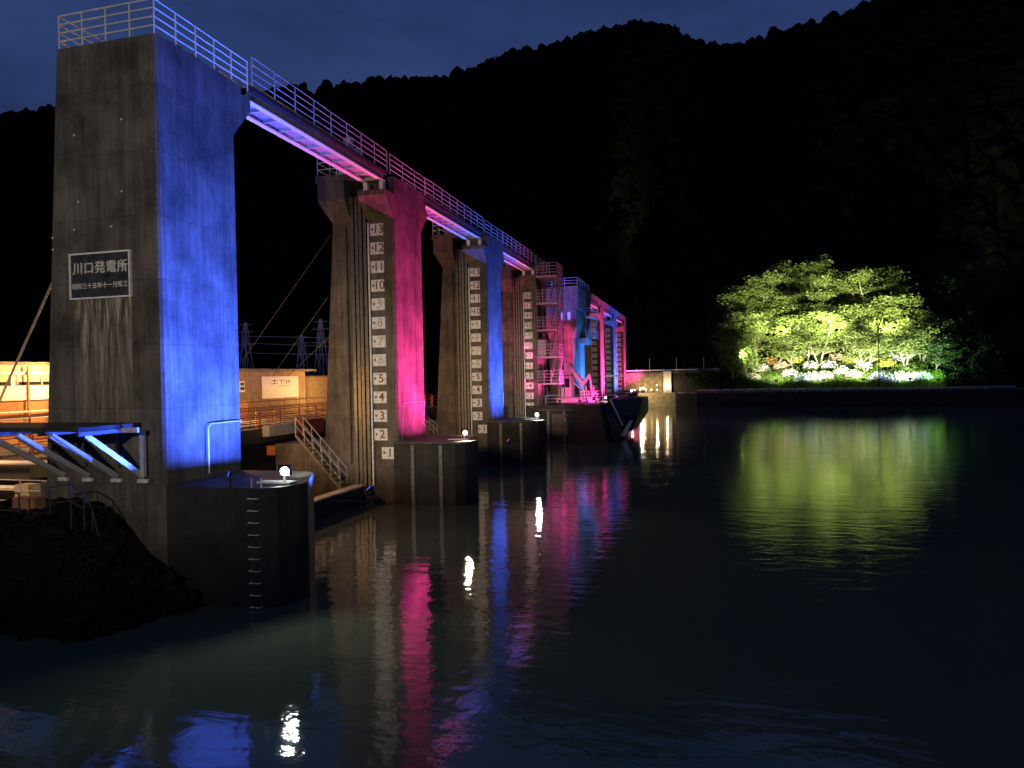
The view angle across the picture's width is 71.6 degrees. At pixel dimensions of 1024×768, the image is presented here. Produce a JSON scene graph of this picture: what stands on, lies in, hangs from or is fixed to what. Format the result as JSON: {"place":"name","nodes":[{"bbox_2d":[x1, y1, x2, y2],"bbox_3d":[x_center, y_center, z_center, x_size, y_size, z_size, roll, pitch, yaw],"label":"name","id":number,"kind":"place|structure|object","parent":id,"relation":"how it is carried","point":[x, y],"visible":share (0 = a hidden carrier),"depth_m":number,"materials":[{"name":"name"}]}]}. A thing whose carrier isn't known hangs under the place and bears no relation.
{"place":"outdoors","nodes":[
{"label":"outdoors","id":0,"kind":"place"},
{"bbox_2d":[0,507,206,641],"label":"bank","id":1,"kind":"structure","parent":0,"point":[53,624],"depth_m":20.90,"materials":[{"name":"soil"}]},
{"bbox_2d":[12,495,45,509],"bbox_3d":[-15.607,4.342,22.965,0.900,1.400,0.400,-1,1,15],"label":"control box","id":2,"kind":"object","parent":1,"relation":"on","point":[27,502],"visible":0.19,"depth_m":22.79,"materials":[{"name":"metal"}]},
{"bbox_2d":[0,484,98,535],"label":"bank railing","id":3,"kind":"object","parent":1,"relation":"on","point":[83,508],"visible":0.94,"depth_m":21.50,"materials":[{"name":"metal"}]},
{"bbox_2d":[0,497,205,642],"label":"bank rocks","id":4,"kind":"object","parent":1,"relation":"on","point":[181,598],"visible":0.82,"depth_m":21.16,"materials":[{"name":"black stone"}]},
{"bbox_2d":[14,404,429,445],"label":"service yard","id":5,"kind":"structure","parent":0,"point":[260,419],"depth_m":76.78,"materials":[{"name":"concrete"}]},
{"bbox_2d":[0,416,47,444],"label":"yard railing","id":6,"kind":"object","parent":5,"relation":"on","point":[23,419],"visible":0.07,"depth_m":44.84,"materials":[{"name":"orange metal"}]},
{"bbox_2d":[0,361,49,443],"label":"powerhouse","id":7,"kind":"structure","parent":5,"relation":"on","point":[26,393],"depth_m":48.52,"materials":[{"name":"white paint"}]},
{"bbox_2d":[0,375,9,385],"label":"window","id":8,"kind":"structure","parent":7,"relation":"in","point":[3,378],"depth_m":47.17,"materials":[{"name":"yellow glass"}]},
{"bbox_2d":[15,374,48,385],"bbox_3d":[-33.147,-0.292,49.571,0.080,0.740,3.300,-1,1,15],"label":"window","id":9,"kind":"structure","parent":7,"relation":"in","point":[22,379],"depth_m":49.28,"materials":[{"name":"yellow glass"}]},
{"bbox_2d":[239,369,315,419],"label":"gatehouse","id":10,"kind":"object","parent":5,"relation":"on","point":[265,384],"visible":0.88,"depth_m":76.21,"materials":[{"name":"white paint"}]},
{"bbox_2d":[240,401,247,419],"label":"door","id":11,"kind":"structure","parent":10,"relation":"in","point":[242,405],"depth_m":71.63,"materials":[{"name":"orange paint"}]},
{"bbox_2d":[239,235,330,364],"bbox_3d":[-18.853,-5.168,55.816,0.044,7.243,32.892,-1,1,-30],"label":"guy wire","id":12,"kind":"object","parent":10,"relation":"attached to","point":[288,294],"visible":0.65,"depth_m":50.56,"materials":[{"name":"black metal"}]},
{"bbox_2d":[305,376,327,412],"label":"annex","id":13,"kind":"object","parent":5,"relation":"on","point":[315,386],"visible":0.29,"depth_m":87.05,"materials":[{"name":"beige concrete"}]},
{"bbox_2d":[424,393,437,405],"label":"valley floor","id":14,"kind":"structure","parent":0,"point":[428,395],"depth_m":139.59,"materials":[{"name":"soil"}]},
{"bbox_2d":[238,322,254,368],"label":"pylon","id":15,"kind":"object","parent":14,"relation":"on","point":[246,339],"visible":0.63,"depth_m":126.54,"materials":[{"name":"metal"}]},
{"bbox_2d":[294,335,311,375],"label":"pylon","id":16,"kind":"object","parent":14,"relation":"on","point":[302,348],"visible":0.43,"depth_m":125.80,"materials":[{"name":"metal"}]},
{"bbox_2d":[311,319,328,375],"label":"pylon","id":17,"kind":"object","parent":14,"relation":"on","point":[320,321],"visible":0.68,"depth_m":122.55,"materials":[{"name":"metal"}]},
{"bbox_2d":[0,0,870,113],"label":"sky","id":18,"kind":"structure","parent":0,"point":[311,42],"materials":[{"name":"blue"}]},
{"bbox_2d":[0,392,1023,767],"bbox_3d":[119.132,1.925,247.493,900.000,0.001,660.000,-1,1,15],"label":"water","id":19,"kind":"structure","parent":0,"point":[834,586],"depth_m":19.43,"materials":[{"name":"grey liquid"}]},
{"bbox_2d":[40,0,315,608],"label":"end pier","id":20,"kind":"structure","parent":19,"relation":"in","point":[144,322],"depth_m":23.16,"materials":[{"name":"concrete"}]},
{"bbox_2d":[0,422,149,482],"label":"cantilever platform","id":21,"kind":"structure","parent":20,"relation":"attached to","point":[84,431],"depth_m":22.14,"materials":[{"name":"metal"}]},
{"bbox_2d":[256,464,296,483],"bbox_3d":[-7.564,2.872,22.710,1.200,0.596,0.530,-1,1,15],"label":"work floodlight","id":22,"kind":"object","parent":20,"relation":"on","point":[284,471],"visible":0.99,"depth_m":22.56,"materials":[{"name":"metal"}]},
{"bbox_2d":[216,56,387,182],"bbox_3d":[-9.136,-11.786,33.144,1.650,1.670,11.998,-1,1,15],"label":"walkway span","id":23,"kind":"object","parent":20,"relation":"on","point":[274,116],"visible":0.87,"depth_m":31.87,"materials":[{"name":"paint"}]},
{"bbox_2d":[323,486,372,502],"bbox_3d":[-5.615,3.751,24.281,1.910,0.548,0.244,-1,1,15],"label":"colour floodlight","id":24,"kind":"object","parent":20,"relation":"attached to","point":[369,489],"visible":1,"depth_m":24.14,"materials":[{"name":"black metal"}]},
{"bbox_2d":[0,394,437,501],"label":"service bridge","id":25,"kind":"structure","parent":19,"relation":"in","point":[255,443],"depth_m":46.12,"materials":[{"name":"metal"}]},
{"bbox_2d":[0,460,46,500],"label":"walkway","id":26,"kind":"structure","parent":25,"relation":"attached to","point":[32,489],"depth_m":27.26,"materials":[{"name":"white paint"}]},
{"bbox_2d":[267,444,275,454],"bbox_3d":[-14.775,4.166,46.053,0.600,0.600,3.000,-1,1,15],"label":"equipment box","id":27,"kind":"object","parent":25,"relation":"attached to","point":[271,449],"visible":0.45,"depth_m":44.61,"materials":[{"name":"orange paint"}]},
{"bbox_2d":[262,422,297,436],"bbox_3d":[-14.912,2.921,45.811,0.500,0.700,3.300,-1,1,15],"label":"equipment box","id":28,"kind":"object","parent":25,"relation":"attached to","point":[277,429],"visible":0.97,"depth_m":45.23,"materials":[{"name":"grey metal"}]},
{"bbox_2d":[294,418,323,434],"bbox_3d":[-13.985,2.917,49.031,0.600,1.000,2.800,-1,1,15],"label":"equipment box","id":29,"kind":"object","parent":25,"relation":"attached to","point":[317,424],"visible":0.86,"depth_m":48.83,"materials":[{"name":"red paint"}]},
{"bbox_2d":[276,153,478,505],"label":"gate pier","id":30,"kind":"structure","parent":19,"relation":"in","point":[383,445],"depth_m":39.89,"materials":[{"name":"concrete"}]},
{"bbox_2d":[295,417,347,488],"bbox_3d":[-10.710,3.825,39.866,2.802,3.961,0.850,-1,1,15],"label":"access stair","id":31,"kind":"object","parent":30,"relation":"attached to","point":[321,463],"visible":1,"depth_m":39.77,"materials":[{"name":"metal"}]},
{"bbox_2d":[314,484,364,521],"bbox_3d":[-10.386,8.798,33.616,0.850,6.050,13.610,-1,1,15],"label":"gate leaf","id":32,"kind":"object","parent":30,"relation":"attached to","point":[324,509],"visible":0.14,"depth_m":37.25,"materials":[{"name":"paint"}]},
{"bbox_2d":[401,177,483,239],"bbox_3d":[-4.576,-12.062,49.934,1.650,1.670,12.098,-1,1,15],"label":"walkway span","id":33,"kind":"object","parent":30,"relation":"on","point":[443,217],"visible":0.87,"depth_m":49.71,"materials":[{"name":"paint"}]},
{"bbox_2d":[448,429,469,439],"bbox_3d":[-2.983,2.821,39.756,1.200,0.599,0.530,-1,1,15],"label":"work floodlight","id":34,"kind":"object","parent":30,"relation":"on","point":[464,432],"visible":1,"depth_m":39.60,"materials":[{"name":"metal"}]},
{"bbox_2d":[425,220,545,464],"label":"gate pier","id":35,"kind":"structure","parent":19,"relation":"in","point":[470,388],"depth_m":56.69,"materials":[{"name":"concrete"}]},
{"bbox_2d":[486,231,535,270],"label":"walkway span","id":36,"kind":"object","parent":35,"relation":"on","point":[515,260],"visible":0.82,"depth_m":66.91,"materials":[{"name":"paint"}]},
{"bbox_2d":[503,393,611,443],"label":"block pier base","id":37,"kind":"object","parent":19,"relation":"in","point":[590,424],"visible":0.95,"depth_m":72.33,"materials":[{"name":"concrete"}]},
{"bbox_2d":[501,255,573,443],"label":"gate pier","id":38,"kind":"structure","parent":37,"relation":"on","point":[519,341],"depth_m":73.71,"materials":[{"name":"concrete"}]},
{"bbox_2d":[534,262,564,397],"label":"stair tower","id":39,"kind":"structure","parent":37,"relation":"on","point":[545,348],"depth_m":71.64,"materials":[{"name":"metal"}]},
{"bbox_2d":[546,277,590,400],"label":"control tower","id":40,"kind":"structure","parent":37,"relation":"on","point":[576,302],"depth_m":85.69,"materials":[{"name":"concrete"}]},
{"bbox_2d":[556,362,598,402],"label":"raking machine","id":41,"kind":"object","parent":37,"relation":"on","point":[570,383],"visible":0.84,"depth_m":78.98,"materials":[{"name":"paint"}]},
{"bbox_2d":[578,308,597,395],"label":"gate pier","id":42,"kind":"structure","parent":37,"relation":"on","point":[584,339],"depth_m":90.74,"materials":[{"name":"paint"}]},
{"bbox_2d":[585,299,627,400],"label":"gate pier","id":43,"kind":"structure","parent":19,"relation":"in","point":[594,359],"depth_m":117.48,"materials":[{"name":"concrete"}]},
{"bbox_2d":[604,310,637,395],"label":"gate pier","id":44,"kind":"structure","parent":19,"relation":"in","point":[610,363],"depth_m":134.29,"materials":[{"name":"concrete"}]},
{"bbox_2d":[601,396,648,440],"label":"intake bow","id":45,"kind":"object","parent":19,"relation":"in","point":[625,415],"visible":0.95,"depth_m":77.62,"materials":[{"name":"paint"}]},
{"bbox_2d":[626,371,719,406],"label":"abutment wall","id":46,"kind":"structure","parent":19,"relation":"in","point":[679,392],"depth_m":150.28,"materials":[{"name":"concrete"}]},
{"bbox_2d":[616,318,644,392],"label":"gate pier","id":47,"kind":"structure","parent":46,"relation":"on","point":[621,349],"depth_m":151.16,"materials":[{"name":"concrete"}]},
{"bbox_2d":[626,357,719,372],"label":"road guard rail","id":48,"kind":"object","parent":46,"relation":"on","point":[676,369],"visible":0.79,"depth_m":150.91,"materials":[{"name":"grey metal"}]},
{"bbox_2d":[696,388,1023,406],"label":"retaining wall","id":49,"kind":"structure","parent":19,"relation":"in","point":[924,397],"depth_m":134.25,"materials":[{"name":"concrete"}]},
{"bbox_2d":[697,386,1015,391],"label":"railing","id":50,"kind":"object","parent":49,"relation":"on","point":[847,388],"visible":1,"depth_m":135.11,"materials":[{"name":"grey metal"}]},
{"bbox_2d":[0,6,1023,392],"bbox_3d":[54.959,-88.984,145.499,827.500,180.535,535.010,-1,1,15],"label":"mountain","id":51,"kind":"structure","parent":0,"point":[624,266],"depth_m":202.18,"materials":[{"name":"soil"}]},
{"bbox_2d":[0,283,50,401],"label":"guy wire","id":52,"kind":"object","parent":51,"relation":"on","point":[26,341],"visible":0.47,"depth_m":27.95,"materials":[{"name":"metal"}]},
{"bbox_2d":[0,0,1023,382],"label":"forest","id":53,"kind":"object","parent":51,"relation":"on","point":[802,108],"visible":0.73,"depth_m":228.21,"materials":[{"name":"green plant"}]},
{"bbox_2d":[621,218,1023,390],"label":"lit slope","id":54,"kind":"structure","parent":0,"point":[665,309],"depth_m":171.28,"materials":[{"name":"green plant"}]},
{"bbox_2d":[675,362,733,391],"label":"bush","id":55,"kind":"object","parent":54,"relation":"on","point":[703,373],"visible":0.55,"depth_m":148.63,"materials":[{"name":"green plant"}]},
{"bbox_2d":[712,332,754,379],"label":"maple tree","id":56,"kind":"object","parent":54,"relation":"on","point":[729,339],"visible":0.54,"depth_m":148.13,"materials":[{"name":"green plant"}]},
{"bbox_2d":[715,285,763,326],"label":"maple tree","id":57,"kind":"object","parent":54,"relation":"on","point":[738,300],"visible":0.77,"depth_m":156.77,"materials":[{"name":"green plant"}]},
{"bbox_2d":[708,317,771,353],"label":"maple tree","id":58,"kind":"object","parent":54,"relation":"on","point":[728,328],"visible":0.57,"depth_m":149.53,"materials":[{"name":"green plant"}]},
{"bbox_2d":[718,339,768,381],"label":"maple tree","id":59,"kind":"object","parent":54,"relation":"on","point":[739,349],"visible":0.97,"depth_m":143.78,"materials":[{"name":"green plant"}]},
{"bbox_2d":[723,310,773,358],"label":"maple tree","id":60,"kind":"object","parent":54,"relation":"on","point":[740,318],"visible":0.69,"depth_m":149.43,"materials":[{"name":"green plant"}]},
{"bbox_2d":[742,270,788,336],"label":"maple tree","id":61,"kind":"object","parent":54,"relation":"on","point":[766,294],"visible":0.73,"depth_m":155.82,"materials":[{"name":"green plant"}]},
{"bbox_2d":[747,306,795,349],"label":"maple tree","id":62,"kind":"object","parent":54,"relation":"on","point":[768,312],"visible":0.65,"depth_m":153.16,"materials":[{"name":"green plant"}]},
{"bbox_2d":[773,360,790,368],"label":"hydrangea shrub","id":63,"kind":"object","parent":54,"relation":"on","point":[778,365],"visible":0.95,"depth_m":147.88,"materials":[{"name":"yellow plant"}]},
{"bbox_2d":[763,314,805,369],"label":"maple tree","id":64,"kind":"object","parent":54,"relation":"on","point":[787,331],"visible":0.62,"depth_m":146.46,"materials":[{"name":"green plant"}]},
{"bbox_2d":[762,260,809,308],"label":"maple tree","id":65,"kind":"object","parent":54,"relation":"on","point":[783,268],"visible":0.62,"depth_m":160.24,"materials":[{"name":"green plant"}]},
{"bbox_2d":[760,328,814,367],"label":"maple tree","id":66,"kind":"object","parent":54,"relation":"on","point":[794,350],"visible":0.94,"depth_m":145.21,"materials":[{"name":"green plant"}]},
{"bbox_2d":[782,368,798,376],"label":"hydrangea shrub","id":67,"kind":"object","parent":54,"relation":"on","point":[786,372],"visible":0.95,"depth_m":144.24,"materials":[{"name":"white plant"}]},
{"bbox_2d":[771,292,811,331],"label":"maple tree","id":68,"kind":"object","parent":54,"relation":"on","point":[786,299],"visible":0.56,"depth_m":153.16,"materials":[{"name":"green plant"}]},
{"bbox_2d":[782,269,821,315],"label":"maple tree","id":69,"kind":"object","parent":54,"relation":"on","point":[804,283],"visible":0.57,"depth_m":159.06,"materials":[{"name":"green plant"}]},
{"bbox_2d":[793,373,811,381],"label":"hydrangea shrub","id":70,"kind":"object","parent":54,"relation":"on","point":[803,377],"visible":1,"depth_m":142.06,"materials":[{"name":"white plant"}]},
{"bbox_2d":[787,314,831,360],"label":"maple tree","id":71,"kind":"object","parent":54,"relation":"on","point":[809,320],"visible":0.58,"depth_m":146.74,"materials":[{"name":"green plant"}]},
{"bbox_2d":[801,360,818,368],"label":"hydrangea shrub","id":72,"kind":"object","parent":54,"relation":"on","point":[815,365],"visible":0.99,"depth_m":145.70,"materials":[{"name":"white plant"}]},
{"bbox_2d":[776,311,848,364],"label":"maple tree","id":73,"kind":"object","parent":54,"relation":"on","point":[829,317],"visible":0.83,"depth_m":145.23,"materials":[{"name":"green plant"}]},
{"bbox_2d":[805,370,823,380],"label":"hydrangea shrub","id":74,"kind":"object","parent":54,"relation":"on","point":[813,374],"visible":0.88,"depth_m":142.10,"materials":[{"name":"white plant"}]},
{"bbox_2d":[794,254,849,309],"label":"maple tree","id":75,"kind":"object","parent":54,"relation":"on","point":[822,264],"visible":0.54,"depth_m":155.41,"materials":[{"name":"green plant"}]},
{"bbox_2d":[801,274,850,313],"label":"maple tree","id":76,"kind":"object","parent":54,"relation":"on","point":[823,281],"visible":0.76,"depth_m":150.25,"materials":[{"name":"green plant"}]},
{"bbox_2d":[819,370,833,379],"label":"hydrangea shrub","id":77,"kind":"object","parent":54,"relation":"on","point":[828,374],"visible":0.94,"depth_m":142.42,"materials":[{"name":"white plant"}]},
{"bbox_2d":[818,359,839,368],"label":"hydrangea shrub","id":78,"kind":"object","parent":54,"relation":"on","point":[827,363],"visible":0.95,"depth_m":145.24,"materials":[{"name":"white plant"}]},
{"bbox_2d":[815,304,859,353],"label":"maple tree","id":79,"kind":"object","parent":54,"relation":"on","point":[837,311],"visible":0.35,"depth_m":146.13,"materials":[{"name":"green plant"}]},
{"bbox_2d":[811,310,867,355],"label":"maple tree","id":80,"kind":"object","parent":54,"relation":"on","point":[841,329],"visible":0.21,"depth_m":146.32,"materials":[{"name":"green plant"}]},
{"bbox_2d":[734,367,945,389],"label":"grass","id":81,"kind":"structure","parent":54,"relation":"on","point":[924,381],"depth_m":140.30,"materials":[{"name":"green plant"}]},
{"bbox_2d":[832,365,849,374],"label":"hydrangea shrub","id":82,"kind":"object","parent":54,"relation":"on","point":[841,370],"visible":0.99,"depth_m":142.49,"materials":[{"name":"white plant"}]},
{"bbox_2d":[738,349,947,387],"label":"ground cover","id":83,"kind":"object","parent":54,"relation":"on","point":[875,369],"visible":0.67,"depth_m":142.13,"materials":[{"name":"green plant"}]},
{"bbox_2d":[844,369,863,377],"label":"hydrangea shrub","id":84,"kind":"object","parent":54,"relation":"on","point":[855,373],"visible":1,"depth_m":140.78,"materials":[{"name":"white plant"}]},
{"bbox_2d":[832,267,878,314],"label":"maple tree","id":85,"kind":"object","parent":54,"relation":"on","point":[850,295],"visible":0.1,"depth_m":155.58,"materials":[{"name":"green plant"}]},
{"bbox_2d":[847,378,863,386],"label":"hydrangea shrub","id":86,"kind":"object","parent":54,"relation":"on","point":[854,383],"visible":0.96,"depth_m":138.49,"materials":[{"name":"green plant"}]},
{"bbox_2d":[833,266,891,318],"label":"maple tree","id":87,"kind":"object","parent":54,"relation":"on","point":[858,277],"visible":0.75,"depth_m":151.22,"materials":[{"name":"green plant"}]},
{"bbox_2d":[829,318,896,371],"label":"maple tree","id":88,"kind":"object","parent":54,"relation":"on","point":[862,336],"visible":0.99,"depth_m":139.95,"materials":[{"name":"green plant"}]},
{"bbox_2d":[832,302,893,334],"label":"maple tree","id":89,"kind":"object","parent":54,"relation":"on","point":[867,308],"visible":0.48,"depth_m":145.65,"materials":[{"name":"green plant"}]},
{"bbox_2d":[708,272,1019,388],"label":"undergrowth","id":90,"kind":"object","parent":54,"relation":"on","point":[931,306],"visible":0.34,"depth_m":149.23,"materials":[{"name":"green plant"}]},
{"bbox_2d":[867,371,884,380],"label":"hydrangea shrub","id":91,"kind":"object","parent":54,"relation":"on","point":[875,375],"visible":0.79,"depth_m":138.39,"materials":[{"name":"white plant"}]},
{"bbox_2d":[853,315,898,354],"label":"maple tree","id":92,"kind":"object","parent":54,"relation":"on","point":[880,322],"visible":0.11,"depth_m":144.08,"materials":[{"name":"green plant"}]},
{"bbox_2d":[877,358,898,367],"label":"hydrangea shrub","id":93,"kind":"object","parent":54,"relation":"on","point":[887,363],"visible":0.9,"depth_m":141.43,"materials":[{"name":"yellow plant"}]},
{"bbox_2d":[880,373,899,383],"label":"hydrangea shrub","id":94,"kind":"object","parent":54,"relation":"on","point":[887,378],"visible":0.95,"depth_m":137.35,"materials":[{"name":"white plant"}]},
{"bbox_2d":[862,293,929,329],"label":"maple tree","id":95,"kind":"object","parent":54,"relation":"on","point":[896,303],"visible":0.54,"depth_m":144.27,"materials":[{"name":"green plant"}]},
{"bbox_2d":[868,264,925,309],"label":"maple tree","id":96,"kind":"object","parent":54,"relation":"on","point":[889,274],"visible":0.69,"depth_m":152.91,"materials":[{"name":"green plant"}]},
{"bbox_2d":[889,371,912,381],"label":"hydrangea shrub","id":97,"kind":"object","parent":54,"relation":"on","point":[899,374],"visible":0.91,"depth_m":137.11,"materials":[{"name":"white plant"}]},
{"bbox_2d":[872,316,945,366],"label":"maple tree","id":98,"kind":"object","parent":54,"relation":"on","point":[912,339],"visible":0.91,"depth_m":138.95,"materials":[{"name":"green plant"}]},
{"bbox_2d":[902,371,921,381],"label":"hydrangea shrub","id":99,"kind":"object","parent":54,"relation":"on","point":[914,376],"visible":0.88,"depth_m":136.36,"materials":[{"name":"white plant"}]},
{"bbox_2d":[915,370,933,379],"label":"hydrangea shrub","id":100,"kind":"object","parent":54,"relation":"on","point":[925,375],"visible":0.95,"depth_m":136.21,"materials":[{"name":"white plant"}]},
{"bbox_2d":[894,310,958,362],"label":"maple tree","id":101,"kind":"object","parent":54,"relation":"on","point":[946,322],"visible":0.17,"depth_m":140.73,"materials":[{"name":"green plant"}]},
{"bbox_2d":[929,369,945,378],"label":"hydrangea shrub","id":102,"kind":"object","parent":54,"relation":"on","point":[938,373],"visible":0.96,"depth_m":136.25,"materials":[{"name":"green plant"}]},
{"bbox_2d":[916,333,966,370],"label":"camphor tree","id":103,"kind":"object","parent":54,"relation":"on","point":[940,351],"visible":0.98,"depth_m":136.26,"materials":[{"name":"green plant"}]},
{"bbox_2d":[940,330,975,366],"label":"camphor tree","id":104,"kind":"object","parent":54,"relation":"on","point":[962,336],"visible":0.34,"depth_m":138.49,"materials":[{"name":"green plant"}]},
{"label":"lake bed","id":105,"kind":"structure","parent":0,"visible":0},
{"bbox_2d":[0,397,326,458],"bbox_3d":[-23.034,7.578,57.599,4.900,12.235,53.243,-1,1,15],"label":"fence","id":106,"kind":"object","parent":105,"relation":"on","point":[4,454],"visible":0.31,"depth_m":57.66,"materials":[{"name":"metal"}]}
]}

